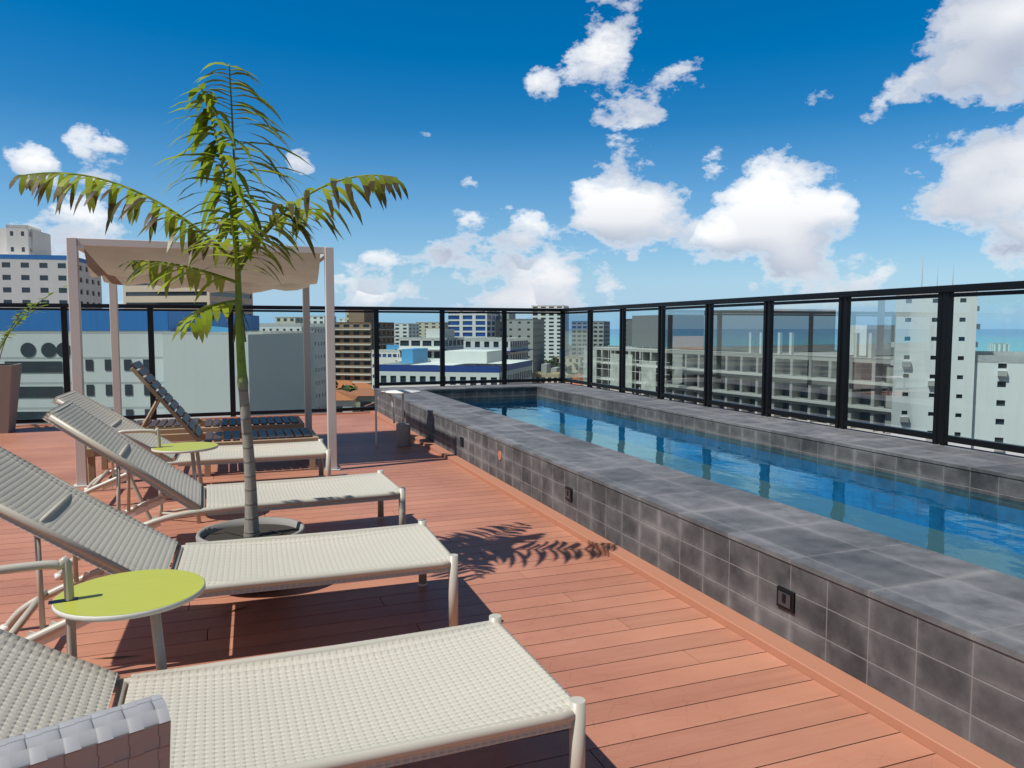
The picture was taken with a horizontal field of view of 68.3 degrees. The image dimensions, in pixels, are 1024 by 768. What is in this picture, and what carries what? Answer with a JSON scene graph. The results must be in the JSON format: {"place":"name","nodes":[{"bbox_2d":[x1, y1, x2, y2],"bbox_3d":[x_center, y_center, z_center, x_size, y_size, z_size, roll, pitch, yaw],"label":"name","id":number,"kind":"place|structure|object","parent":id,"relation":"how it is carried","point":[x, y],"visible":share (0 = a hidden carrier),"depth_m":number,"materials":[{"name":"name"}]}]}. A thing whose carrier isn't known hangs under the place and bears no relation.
{"place":"outdoors","nodes":[
{"label":"outdoors","id":0,"kind":"place"},
{"bbox_2d":[0,411,1014,767],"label":"deck","id":1,"kind":"structure","parent":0,"point":[654,667],"depth_m":3.30,"materials":[{"name":"brown wood"}]},
{"bbox_2d":[0,285,67,433],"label":"planter","id":2,"kind":"object","parent":1,"relation":"on","point":[10,376],"visible":0.93,"depth_m":9.37,"materials":[{"name":"concrete"}]},
{"bbox_2d":[0,694,170,767],"bbox_3d":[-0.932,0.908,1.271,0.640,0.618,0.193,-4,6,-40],"label":"wicker armchair","id":3,"kind":"object","parent":1,"relation":"on","point":[135,734],"visible":1,"depth_m":1.33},
{"bbox_2d":[0,555,205,670],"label":"table","id":4,"kind":"object","parent":1,"relation":"on","point":[153,594],"visible":0.72,"depth_m":2.23,"materials":[{"name":"green"}]},
{"bbox_2d":[118,428,217,523],"bbox_3d":[-2.300,0.623,5.086,0.622,0.661,0.420,-4,6,-42],"label":"table","id":5,"kind":"object","parent":1,"relation":"on","point":[193,448],"visible":0.66,"depth_m":5.08,"materials":[{"name":"green"}]},
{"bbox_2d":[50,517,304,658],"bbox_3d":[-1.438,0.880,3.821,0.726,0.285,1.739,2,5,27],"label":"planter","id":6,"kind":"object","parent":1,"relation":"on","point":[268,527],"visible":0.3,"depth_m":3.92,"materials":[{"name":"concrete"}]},
{"bbox_2d":[9,62,407,537],"bbox_3d":[-1.430,-0.376,3.671,1.759,2.375,1.008,-2,4,-20],"label":"palm","id":7,"kind":"object","parent":6,"relation":"on","point":[200,130],"visible":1,"depth_m":3.67,"materials":[{"name":"green plant"}]},
{"bbox_2d":[52,390,330,493],"bbox_3d":[-2.462,0.453,6.000,1.932,0.818,0.667,-1,4,-19],"label":"lounger","id":8,"kind":"object","parent":1,"relation":"on","point":[232,454],"visible":0.66,"depth_m":5.93,"materials":[{"name":"beige wicker"}]},
{"bbox_2d":[66,237,339,487],"bbox_3d":[-2.994,-0.270,7.566,2.155,2.030,2.355,-2,4,-20],"label":"cabana","id":9,"kind":"object","parent":1,"relation":"on","point":[106,259],"visible":0.76,"depth_m":6.78,"materials":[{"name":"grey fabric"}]},
{"bbox_2d":[87,361,318,482],"bbox_3d":[-2.806,0.290,6.944,1.925,1.005,0.745,-2,4,-20],"label":"lounger","id":10,"kind":"object","parent":1,"relation":"on","point":[197,434],"visible":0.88,"depth_m":6.86,"materials":[{"name":"beige wood"}]},
{"bbox_2d":[108,416,304,461],"bbox_3d":[-3.219,0.552,7.986,1.925,0.330,0.745,-2,4,-20],"label":"lounger","id":11,"kind":"object","parent":1,"relation":"on","point":[170,426],"visible":0.56,"depth_m":7.89,"materials":[{"name":"beige wood"}]},
{"bbox_2d":[42,400,405,579],"bbox_3d":[-1.637,0.530,4.516,1.888,0.881,0.667,-2,5,-22],"label":"lounger","id":12,"kind":"object","parent":1,"relation":"on","point":[92,432],"visible":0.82,"depth_m":4.43,"materials":[{"name":"beige wicker"}]},
{"bbox_2d":[0,447,457,644],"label":"lounger","id":13,"kind":"object","parent":1,"relation":"on","point":[39,504],"visible":0.86,"depth_m":3.18,"materials":[{"name":"beige wicker"}]},
{"bbox_2d":[0,614,585,767],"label":"lounger","id":14,"kind":"object","parent":1,"relation":"on","point":[390,701],"visible":0.95,"depth_m":2.01,"materials":[{"name":"beige wicker"}]},
{"bbox_2d":[375,390,420,447],"bbox_3d":[-1.219,0.380,8.331,0.390,0.621,0.445,3,5,32],"label":"side table","id":15,"kind":"object","parent":1,"relation":"on","point":[403,437],"visible":1,"depth_m":8.30,"materials":[{"name":"metal"}]},
{"bbox_2d":[0,281,1023,453],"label":"railing","id":16,"kind":"object","parent":1,"relation":"on","point":[946,295],"visible":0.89,"depth_m":8.91,"materials":[{"name":"black metal"}]},
{"bbox_2d":[374,383,1023,767],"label":"pool","id":17,"kind":"structure","parent":1,"relation":"on","point":[934,635],"depth_m":4.11,"materials":[{"name":"tile"}]},
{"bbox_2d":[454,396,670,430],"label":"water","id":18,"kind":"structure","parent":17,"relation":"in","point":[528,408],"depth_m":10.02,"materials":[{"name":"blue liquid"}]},
{"bbox_2d":[520,420,1023,579],"bbox_3d":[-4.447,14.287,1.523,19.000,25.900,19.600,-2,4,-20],"label":"pool water","id":19,"kind":"structure","parent":17,"relation":"in","point":[1007,562],"depth_m":5.90,"materials":[{"name":"blue liquid"}]},
{"bbox_2d":[0,225,1023,456],"bbox_3d":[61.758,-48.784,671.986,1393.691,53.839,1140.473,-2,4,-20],"label":"city","id":20,"kind":"object","parent":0,"point":[891,375],"visible":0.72,"depth_m":106.76,"materials":[{"name":"concrete"}]},
{"bbox_2d":[0,326,227,422],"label":"building","id":21,"kind":"structure","parent":20,"relation":"attached to","point":[48,350],"depth_m":86.84,"materials":[{"name":"grey concrete"}]},
{"bbox_2d":[0,0,1023,328],"label":"sky","id":22,"kind":"structure","parent":0,"point":[571,153],"materials":[{"name":"blue"}]},
{"bbox_2d":[569,329,1023,351],"bbox_3d":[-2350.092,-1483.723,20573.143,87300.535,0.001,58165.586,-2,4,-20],"label":"sea","id":23,"kind":"structure","parent":0,"point":[1014,338],"depth_m":2061.59,"materials":[{"name":"blue liquid"}]},
{"label":"ground","id":24,"kind":"structure","parent":0,"visible":0},
{"bbox_2d":[336,356,581,411],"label":"trees","id":25,"kind":"object","parent":24,"relation":"on","point":[346,387],"visible":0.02,"depth_m":326.63,"materials":[{"name":"green plant"}]}
]}

